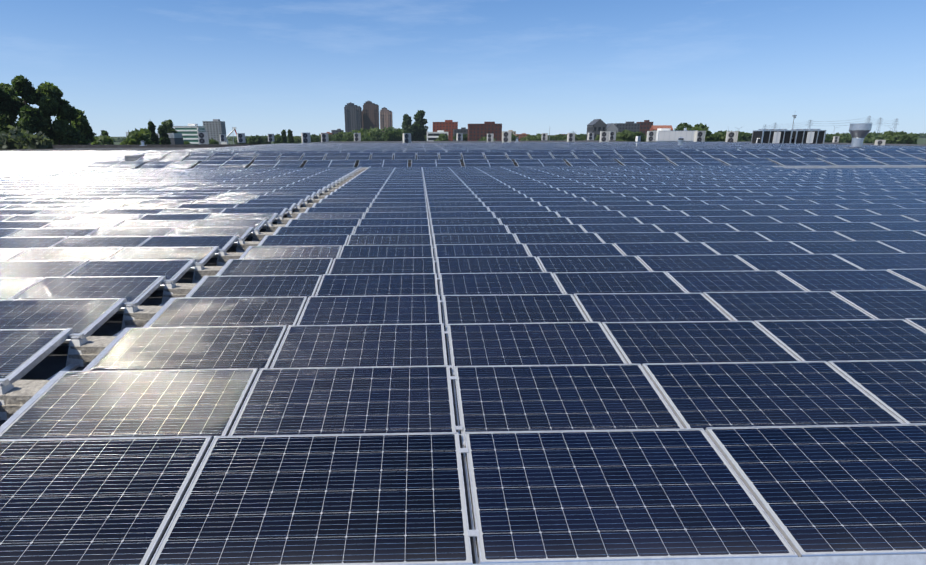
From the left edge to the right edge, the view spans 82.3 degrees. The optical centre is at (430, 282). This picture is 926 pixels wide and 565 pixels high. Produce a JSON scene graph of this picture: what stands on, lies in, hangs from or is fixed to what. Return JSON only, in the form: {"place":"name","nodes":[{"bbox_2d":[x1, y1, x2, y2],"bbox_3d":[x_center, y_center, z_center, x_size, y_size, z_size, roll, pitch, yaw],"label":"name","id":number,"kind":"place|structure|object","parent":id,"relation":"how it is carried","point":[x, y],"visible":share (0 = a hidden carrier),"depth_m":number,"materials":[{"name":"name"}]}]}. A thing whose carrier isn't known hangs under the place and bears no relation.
{"place":"outdoors","nodes":[
{"label":"outdoors","id":0,"kind":"place"},
{"bbox_2d":[126,132,183,144],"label":"building","id":1,"kind":"structure","parent":0,"point":[176,138],"depth_m":254.19,"materials":[{"name":"grey metal"}]},
{"bbox_2d":[203,119,226,143],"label":"building","id":2,"kind":"structure","parent":0,"point":[215,128],"depth_m":667.04,"materials":[{"name":"concrete"}]},
{"bbox_2d":[344,102,361,132],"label":"tower","id":3,"kind":"structure","parent":0,"point":[353,115],"depth_m":952.83,"materials":[{"name":"grey concrete"}]},
{"bbox_2d":[363,101,378,130],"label":"tower","id":4,"kind":"structure","parent":0,"point":[370,114],"depth_m":981.08,"materials":[{"name":"brown concrete"}]},
{"bbox_2d":[380,107,392,131],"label":"tower","id":5,"kind":"structure","parent":0,"point":[386,120],"depth_m":964.11,"materials":[{"name":"brown concrete"}]},
{"bbox_2d":[453,127,467,140],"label":"dark block","id":6,"kind":"structure","parent":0,"point":[463,130],"depth_m":578.15,"materials":[{"name":"grey glass"}]},
{"bbox_2d":[0,0,925,136],"label":"sky","id":7,"kind":"structure","parent":0,"point":[257,67],"materials":[{"name":"blue"}]},
{"bbox_2d":[110,135,925,144],"bbox_3d":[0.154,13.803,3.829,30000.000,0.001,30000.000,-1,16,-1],"label":"ground","id":8,"kind":"structure","parent":0,"point":[921,140],"depth_m":1224.37,"materials":[{"name":"green plant"}]},
{"bbox_2d":[0,86,15,135],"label":"tree","id":9,"kind":"object","parent":8,"relation":"on","point":[4,96],"visible":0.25,"depth_m":111.50,"materials":[{"name":"green plant"}]},
{"bbox_2d":[0,131,16,149],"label":"bush","id":10,"kind":"object","parent":8,"relation":"on","point":[3,146],"visible":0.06,"depth_m":98.33,"materials":[{"name":"green plant"}]},
{"bbox_2d":[0,82,28,133],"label":"tree","id":11,"kind":"object","parent":8,"relation":"on","point":[8,119],"visible":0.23,"depth_m":122.19,"materials":[{"name":"green plant"}]},
{"bbox_2d":[2,125,52,149],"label":"bush","id":12,"kind":"object","parent":8,"relation":"on","point":[34,141],"visible":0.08,"depth_m":99.89,"materials":[{"name":"green plant"}]},
{"bbox_2d":[5,75,54,141],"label":"tree","id":13,"kind":"object","parent":8,"relation":"on","point":[30,119],"visible":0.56,"depth_m":112.35,"materials":[{"name":"green plant"}]},
{"bbox_2d":[36,81,80,144],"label":"tree","id":14,"kind":"object","parent":8,"relation":"on","point":[50,95],"visible":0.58,"depth_m":116.83,"materials":[{"name":"green plant"}]},
{"bbox_2d":[52,99,88,144],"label":"tree","id":15,"kind":"object","parent":8,"relation":"on","point":[67,111],"visible":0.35,"depth_m":120.55,"materials":[{"name":"green plant"}]},
{"bbox_2d":[69,109,96,143],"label":"tree","id":16,"kind":"object","parent":8,"relation":"on","point":[81,123],"visible":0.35,"depth_m":141.29,"materials":[{"name":"green plant"}]},
{"bbox_2d":[91,135,113,144],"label":"tree","id":17,"kind":"object","parent":8,"relation":"on","point":[103,140],"visible":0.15,"depth_m":162.84,"materials":[{"name":"green plant"}]},
{"bbox_2d":[101,130,109,136],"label":"tree","id":18,"kind":"object","parent":8,"relation":"on","point":[104,132],"visible":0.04,"depth_m":207.92,"materials":[{"name":"green plant"}]},
{"bbox_2d":[119,128,152,144],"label":"tree","id":19,"kind":"object","parent":8,"relation":"on","point":[136,137],"visible":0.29,"depth_m":178.61,"materials":[{"name":"green plant"}]},
{"bbox_2d":[148,121,159,144],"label":"tree","id":20,"kind":"object","parent":8,"relation":"on","point":[153,135],"visible":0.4,"depth_m":218.17,"materials":[{"name":"green plant"}]},
{"bbox_2d":[157,126,170,144],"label":"tree","id":21,"kind":"object","parent":8,"relation":"on","point":[164,139],"visible":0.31,"depth_m":227.81,"materials":[{"name":"green plant"}]},
{"bbox_2d":[159,120,177,132],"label":"tree","id":22,"kind":"object","parent":8,"relation":"on","point":[167,125],"visible":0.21,"depth_m":312.14,"materials":[{"name":"green plant"}]},
{"bbox_2d":[174,124,205,143],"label":"office building","id":23,"kind":"structure","parent":8,"relation":"on","point":[189,132],"depth_m":400.42,"materials":[{"name":"white paint"}]},
{"bbox_2d":[209,138,218,143],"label":"tree","id":24,"kind":"object","parent":8,"relation":"on","point":[211,141],"visible":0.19,"depth_m":473.75,"materials":[{"name":"green plant"}]},
{"bbox_2d":[221,127,236,143],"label":"boom lift","id":25,"kind":"object","parent":8,"relation":"on","point":[234,128],"visible":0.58,"depth_m":429.34,"materials":[{"name":"white metal"}]},
{"bbox_2d":[234,138,247,143],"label":"tree","id":26,"kind":"object","parent":8,"relation":"on","point":[235,141],"visible":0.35,"depth_m":609.40,"materials":[{"name":"green plant"}]},
{"bbox_2d":[247,135,263,143],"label":"tree","id":27,"kind":"object","parent":8,"relation":"on","point":[256,139],"visible":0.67,"depth_m":475.35,"materials":[{"name":"green plant"}]},
{"bbox_2d":[261,136,271,143],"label":"tree","id":28,"kind":"object","parent":8,"relation":"on","point":[265,139],"visible":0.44,"depth_m":567.14,"materials":[{"name":"green plant"}]},
{"bbox_2d":[273,134,280,143],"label":"tree","id":29,"kind":"object","parent":8,"relation":"on","point":[277,138],"visible":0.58,"depth_m":427.19,"materials":[{"name":"green plant"}]},
{"bbox_2d":[280,129,286,142],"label":"tree","id":30,"kind":"object","parent":8,"relation":"on","point":[283,136],"visible":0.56,"depth_m":401.46,"materials":[{"name":"green plant"}]},
{"bbox_2d":[287,129,294,142],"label":"tree","id":31,"kind":"object","parent":8,"relation":"on","point":[290,137],"visible":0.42,"depth_m":411.17,"materials":[{"name":"green plant"}]},
{"bbox_2d":[293,136,301,142],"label":"tree","id":32,"kind":"object","parent":8,"relation":"on","point":[296,139],"visible":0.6,"depth_m":592.00,"materials":[{"name":"green plant"}]},
{"bbox_2d":[300,134,320,142],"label":"tree","id":33,"kind":"object","parent":8,"relation":"on","point":[314,138],"visible":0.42,"depth_m":497.81,"materials":[{"name":"green plant"}]},
{"bbox_2d":[328,134,335,140],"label":"tree","id":34,"kind":"object","parent":8,"relation":"on","point":[330,137],"visible":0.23,"depth_m":686.17,"materials":[{"name":"green plant"}]},
{"bbox_2d":[331,133,342,140],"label":"tree","id":35,"kind":"object","parent":8,"relation":"on","point":[335,138],"visible":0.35,"depth_m":572.09,"materials":[{"name":"green plant"}]},
{"bbox_2d":[331,129,343,133],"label":"building","id":36,"kind":"structure","parent":8,"relation":"on","point":[336,131],"depth_m":814.40,"materials":[{"name":"brick"}]},
{"bbox_2d":[336,131,345,137],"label":"tree","id":37,"kind":"object","parent":8,"relation":"on","point":[341,133],"visible":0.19,"depth_m":573.00,"materials":[{"name":"green plant"}]},
{"bbox_2d":[342,132,361,140],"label":"tree","id":38,"kind":"object","parent":8,"relation":"on","point":[348,136],"visible":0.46,"depth_m":533.68,"materials":[{"name":"green plant"}]},
{"bbox_2d":[356,128,381,140],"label":"tree belt","id":39,"kind":"object","parent":8,"relation":"on","point":[370,134],"visible":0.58,"depth_m":544.74,"materials":[{"name":"green plant"}]},
{"bbox_2d":[378,126,398,140],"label":"tree","id":40,"kind":"object","parent":8,"relation":"on","point":[387,134],"visible":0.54,"depth_m":550.11,"materials":[{"name":"green plant"}]},
{"bbox_2d":[395,128,408,140],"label":"tree","id":41,"kind":"object","parent":8,"relation":"on","point":[400,135],"visible":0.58,"depth_m":560.79,"materials":[{"name":"green plant"}]},
{"bbox_2d":[401,113,415,140],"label":"poplar","id":42,"kind":"object","parent":8,"relation":"on","point":[407,125],"visible":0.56,"depth_m":570.38,"materials":[{"name":"green plant"}]},
{"bbox_2d":[412,110,427,140],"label":"poplar","id":43,"kind":"object","parent":8,"relation":"on","point":[420,131],"visible":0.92,"depth_m":581.46,"materials":[{"name":"green plant"}]},
{"bbox_2d":[427,130,447,140],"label":"building","id":44,"kind":"structure","parent":8,"relation":"on","point":[432,136],"depth_m":501.44,"materials":[{"name":"white paint"}]},
{"bbox_2d":[434,133,448,140],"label":"tree","id":45,"kind":"object","parent":8,"relation":"on","point":[442,137],"visible":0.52,"depth_m":461.15,"materials":[{"name":"green plant"}]},
{"bbox_2d":[432,120,457,140],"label":"brick building","id":46,"kind":"structure","parent":8,"relation":"on","point":[448,126],"depth_m":614.83,"materials":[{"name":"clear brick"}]},
{"bbox_2d":[0,147,899,556],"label":"warehouse roof and walls","id":47,"kind":"structure","parent":8,"relation":"on","point":[50,365],"depth_m":6.87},
{"bbox_2d":[198,132,208,144],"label":"condenser","id":48,"kind":"object","parent":47,"relation":"on","point":[203,138],"visible":1,"depth_m":96.94,"materials":[{"name":"grey metal"}]},
{"bbox_2d":[220,134,226,141],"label":"condenser","id":49,"kind":"object","parent":47,"relation":"on","point":[222,137],"visible":1,"depth_m":138.32,"materials":[{"name":"grey metal"}]},
{"bbox_2d":[237,133,245,142],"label":"condenser","id":50,"kind":"object","parent":47,"relation":"on","point":[240,137],"visible":1,"depth_m":115.41,"materials":[{"name":"grey metal"}]},
{"bbox_2d":[268,134,274,141],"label":"condenser","id":51,"kind":"object","parent":47,"relation":"on","point":[270,137],"visible":1,"depth_m":138.56,"materials":[{"name":"grey metal"}]},
{"bbox_2d":[301,133,310,142],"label":"condenser","id":52,"kind":"object","parent":47,"relation":"on","point":[306,137],"visible":0.96,"depth_m":102.83,"materials":[{"name":"grey metal"}]},
{"bbox_2d":[321,133,328,142],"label":"condenser","id":53,"kind":"object","parent":47,"relation":"on","point":[324,137],"visible":1,"depth_m":115.82,"materials":[{"name":"grey metal"}]},
{"bbox_2d":[354,133,360,141],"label":"condenser","id":54,"kind":"object","parent":47,"relation":"on","point":[357,136],"visible":1,"depth_m":132.54,"materials":[{"name":"grey metal"}]},
{"bbox_2d":[403,133,410,143],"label":"condenser","id":55,"kind":"object","parent":47,"relation":"on","point":[406,137],"visible":0.9,"depth_m":97.84,"materials":[{"name":"grey metal"}]},
{"bbox_2d":[456,133,462,140],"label":"condenser","id":56,"kind":"object","parent":47,"relation":"on","point":[459,136],"visible":1,"depth_m":139.68,"materials":[{"name":"grey metal"}]},
{"bbox_2d":[0,150,925,564],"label":"solar array","id":57,"kind":"object","parent":47,"relation":"on","point":[682,362],"visible":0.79,"depth_m":4.70,"materials":[{"name":"blue glass"}]},
{"bbox_2d":[0,164,925,564],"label":"mounting rail feet","id":58,"kind":"object","parent":47,"relation":"on","point":[18,394],"visible":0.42,"depth_m":5.53,"materials":[{"name":"metal"}]},
{"bbox_2d":[52,140,925,166],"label":"roof","id":59,"kind":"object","parent":47,"relation":"attached to","point":[132,157],"visible":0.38,"depth_m":108.85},
{"bbox_2d":[487,134,493,141],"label":"condenser","id":60,"kind":"object","parent":47,"relation":"on","point":[490,137],"visible":1,"depth_m":116.67,"materials":[{"name":"grey metal"}]},
{"bbox_2d":[84,150,925,168],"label":"solar panels","id":61,"kind":"object","parent":47,"relation":"on","point":[630,158],"visible":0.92,"depth_m":37.13,"materials":[{"name":"blue glass"}]},
{"bbox_2d":[502,131,511,142],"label":"condenser","id":62,"kind":"object","parent":47,"relation":"on","point":[506,136],"visible":0.9,"depth_m":103.65,"materials":[{"name":"grey metal"}]},
{"bbox_2d":[144,142,925,154],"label":"solar panels","id":63,"kind":"object","parent":47,"relation":"on","point":[349,148],"visible":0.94,"depth_m":51.83,"materials":[{"name":"blue glass"}]},
{"bbox_2d":[541,133,547,140],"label":"condenser","id":64,"kind":"object","parent":47,"relation":"on","point":[544,136],"visible":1,"depth_m":140.17,"materials":[{"name":"grey metal"}]},
{"bbox_2d":[567,133,574,141],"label":"condenser","id":65,"kind":"object","parent":47,"relation":"on","point":[570,137],"visible":0.98,"depth_m":110.19,"materials":[{"name":"grey metal"}]},
{"bbox_2d":[587,133,593,140],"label":"condenser","id":66,"kind":"object","parent":47,"relation":"on","point":[590,136],"visible":1,"depth_m":140.47,"materials":[{"name":"grey metal"}]},
{"bbox_2d":[599,131,609,141],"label":"condenser","id":67,"kind":"object","parent":47,"relation":"on","point":[604,136],"visible":0.94,"depth_m":104.10,"materials":[{"name":"grey metal"}]},
{"bbox_2d":[609,131,615,140],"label":"condenser","id":68,"kind":"object","parent":47,"relation":"on","point":[612,135],"visible":0.96,"depth_m":131.57,"materials":[{"name":"grey metal"}]},
{"bbox_2d":[635,136,640,145],"bbox_3d":[22.087,-14.934,56.592,0.900,1.425,0.500,-1,16,-1],"label":"roof vent","id":69,"kind":"object","parent":47,"relation":"on","point":[638,138],"visible":0.52,"depth_m":56.37,"materials":[{"name":"silver metal"}]},
{"bbox_2d":[646,131,656,141],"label":"condenser","id":70,"kind":"object","parent":47,"relation":"on","point":[651,135],"visible":0.94,"depth_m":109.38,"materials":[{"name":"grey metal"}]},
{"bbox_2d":[656,128,697,141],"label":"air handling unit","id":71,"kind":"object","parent":47,"relation":"on","point":[664,134],"visible":0.96,"depth_m":120.35,"materials":[{"name":"white paint"}]},
{"bbox_2d":[677,137,683,144],"bbox_3d":[28.677,-15.991,60.617,0.796,1.250,0.816,-1,16,-1],"label":"roof vent","id":72,"kind":"object","parent":47,"relation":"on","point":[680,140],"visible":0.81,"depth_m":60.38,"materials":[{"name":"metal"}]},
{"bbox_2d":[693,131,705,141],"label":"condenser","id":73,"kind":"object","parent":47,"relation":"on","point":[699,136],"visible":0.75,"depth_m":90.66,"materials":[{"name":"grey metal"}]},
{"bbox_2d":[725,131,738,141],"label":"condenser","id":74,"kind":"object","parent":47,"relation":"on","point":[731,136],"visible":0.73,"depth_m":81.39,"materials":[{"name":"grey metal"}]},
{"bbox_2d":[751,129,792,142],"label":"chiller","id":75,"kind":"object","parent":47,"relation":"on","point":[771,135],"visible":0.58,"depth_m":71.44,"materials":[{"name":"metal"}]},
{"bbox_2d":[791,129,825,143],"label":"chiller","id":76,"kind":"object","parent":47,"relation":"on","point":[809,136],"visible":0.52,"depth_m":71.52,"materials":[{"name":"metal"}]},
{"bbox_2d":[832,136,839,142],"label":"condenser","id":77,"kind":"object","parent":47,"relation":"on","point":[836,139],"visible":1,"depth_m":117.73,"materials":[{"name":"grey metal"}]},
{"bbox_2d":[849,123,872,146],"bbox_3d":[41.122,-13.852,51.140,2.225,2.940,1.748,-1,16,-1],"label":"exhaust stack","id":78,"kind":"object","parent":47,"relation":"on","point":[859,132],"visible":0.79,"depth_m":50.59,"materials":[{"name":"metal"}]},
{"bbox_2d":[874,140,885,144],"bbox_3d":[50.752,-15.540,59.733,0.857,1.144,0.449,3,16,10],"label":"condenser","id":79,"kind":"object","parent":47,"relation":"on","point":[879,142],"visible":0.5,"depth_m":59.48,"materials":[{"name":"grey metal"}]},
{"bbox_2d":[453,134,467,140],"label":"tree","id":80,"kind":"object","parent":8,"relation":"on","point":[465,137],"visible":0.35,"depth_m":536.25,"materials":[{"name":"green plant"}]},
{"bbox_2d":[467,122,501,140],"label":"dark brick building","id":81,"kind":"structure","parent":8,"relation":"on","point":[476,132],"depth_m":501.51,"materials":[{"name":"brown brick"}]},
{"bbox_2d":[477,136,495,140],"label":"tree","id":82,"kind":"object","parent":8,"relation":"on","point":[483,138],"visible":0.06,"depth_m":440.10,"materials":[{"name":"green plant"}]},
{"bbox_2d":[511,133,519,140],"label":"tree","id":83,"kind":"object","parent":8,"relation":"on","point":[513,137],"visible":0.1,"depth_m":451.44,"materials":[{"name":"green plant"}]},
{"bbox_2d":[516,133,527,140],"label":"building","id":84,"kind":"structure","parent":8,"relation":"on","point":[522,135],"depth_m":774.40,"materials":[{"name":"orange brick"}]},
{"bbox_2d":[520,134,541,140],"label":"tree","id":85,"kind":"object","parent":8,"relation":"on","point":[533,137],"visible":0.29,"depth_m":501.88,"materials":[{"name":"green plant"}]},
{"bbox_2d":[547,135,554,140],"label":"tree","id":86,"kind":"object","parent":8,"relation":"on","point":[551,138],"visible":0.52,"depth_m":672.62,"materials":[{"name":"green plant"}]},
{"bbox_2d":[554,134,566,140],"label":"tree","id":87,"kind":"object","parent":8,"relation":"on","point":[560,137],"visible":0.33,"depth_m":519.66,"materials":[{"name":"green plant"}]},
{"bbox_2d":[575,134,583,140],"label":"tree","id":88,"kind":"object","parent":8,"relation":"on","point":[577,137],"visible":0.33,"depth_m":624.75,"materials":[{"name":"green plant"}]},
{"bbox_2d":[578,136,585,140],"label":"tree","id":89,"kind":"object","parent":8,"relation":"on","point":[582,138],"visible":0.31,"depth_m":484.01,"materials":[{"name":"green plant"}]},
{"bbox_2d":[616,129,635,140],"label":"tree","id":90,"kind":"object","parent":8,"relation":"on","point":[626,135],"visible":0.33,"depth_m":318.34,"materials":[{"name":"green plant"}]},
{"bbox_2d":[632,131,644,141],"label":"tree","id":91,"kind":"object","parent":8,"relation":"on","point":[640,133],"visible":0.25,"depth_m":327.95,"materials":[{"name":"green plant"}]},
{"bbox_2d":[670,122,692,141],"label":"tree","id":92,"kind":"object","parent":8,"relation":"on","point":[680,126],"visible":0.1,"depth_m":249.81,"materials":[{"name":"green plant"}]},
{"bbox_2d":[677,126,706,141],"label":"tree","id":93,"kind":"object","parent":8,"relation":"on","point":[697,128],"visible":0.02,"depth_m":241.16,"materials":[{"name":"green plant"}]},
{"bbox_2d":[694,123,720,141],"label":"tree","id":94,"kind":"object","parent":8,"relation":"on","point":[710,136],"visible":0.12,"depth_m":261.59,"materials":[{"name":"green plant"}]},
{"bbox_2d":[717,132,725,140],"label":"tree","id":95,"kind":"object","parent":8,"relation":"on","point":[723,137],"visible":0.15,"depth_m":268.93,"materials":[{"name":"green plant"}]},
{"bbox_2d":[726,130,751,140],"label":"tree","id":96,"kind":"object","parent":8,"relation":"on","point":[745,136],"visible":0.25,"depth_m":365.57,"materials":[{"name":"green plant"}]},
{"bbox_2d":[824,134,832,142],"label":"tree","id":97,"kind":"object","parent":8,"relation":"on","point":[828,138],"visible":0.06,"depth_m":433.75,"materials":[{"name":"green plant"}]},
{"bbox_2d":[827,132,846,142],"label":"tree","id":98,"kind":"object","parent":8,"relation":"on","point":[840,135],"visible":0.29,"depth_m":506.36,"materials":[{"name":"green plant"}]},
{"bbox_2d":[841,132,875,142],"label":"tree","id":99,"kind":"object","parent":8,"relation":"on","point":[868,138],"visible":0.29,"depth_m":420.33,"materials":[{"name":"green plant"}]},
{"bbox_2d":[875,118,882,132],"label":"pylon","id":100,"kind":"object","parent":8,"relation":"on","point":[878,126],"visible":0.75,"depth_m":2051.91,"materials":[{"name":"silver metal"}]},
{"bbox_2d":[763,118,897,127],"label":"power line conductors","id":101,"kind":"object","parent":100,"relation":"attached to","point":[834,123],"visible":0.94,"depth_m":2138.97,"materials":[{"name":"silver metal"}]},
{"bbox_2d":[876,130,919,143],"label":"tree","id":102,"kind":"object","parent":8,"relation":"on","point":[892,137],"visible":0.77,"depth_m":390.29,"materials":[{"name":"green plant"}]},
{"bbox_2d":[913,133,925,137],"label":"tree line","id":103,"kind":"object","parent":8,"relation":"on","point":[922,135],"visible":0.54,"depth_m":1643.91,"materials":[{"name":"green plant"}]},
{"bbox_2d":[586,119,606,139],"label":"building","id":104,"kind":"structure","parent":0,"point":[595,126],"depth_m":368.24,"materials":[{"name":"grey glass"}]},
{"bbox_2d":[606,123,617,140],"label":"building","id":105,"kind":"structure","parent":0,"point":[611,127],"depth_m":406.77,"materials":[{"name":"grey concrete"}]},
{"bbox_2d":[613,122,639,132],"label":"building","id":106,"kind":"structure","parent":0,"point":[631,127],"depth_m":677.81,"materials":[{"name":"grey glass"}]},
{"bbox_2d":[636,120,652,135],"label":"building","id":107,"kind":"structure","parent":0,"point":[645,126],"depth_m":697.92,"materials":[{"name":"brown brick"}]},
{"bbox_2d":[650,125,672,130],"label":"building","id":108,"kind":"structure","parent":0,"point":[654,127],"depth_m":584.86,"materials":[{"name":"brick"}]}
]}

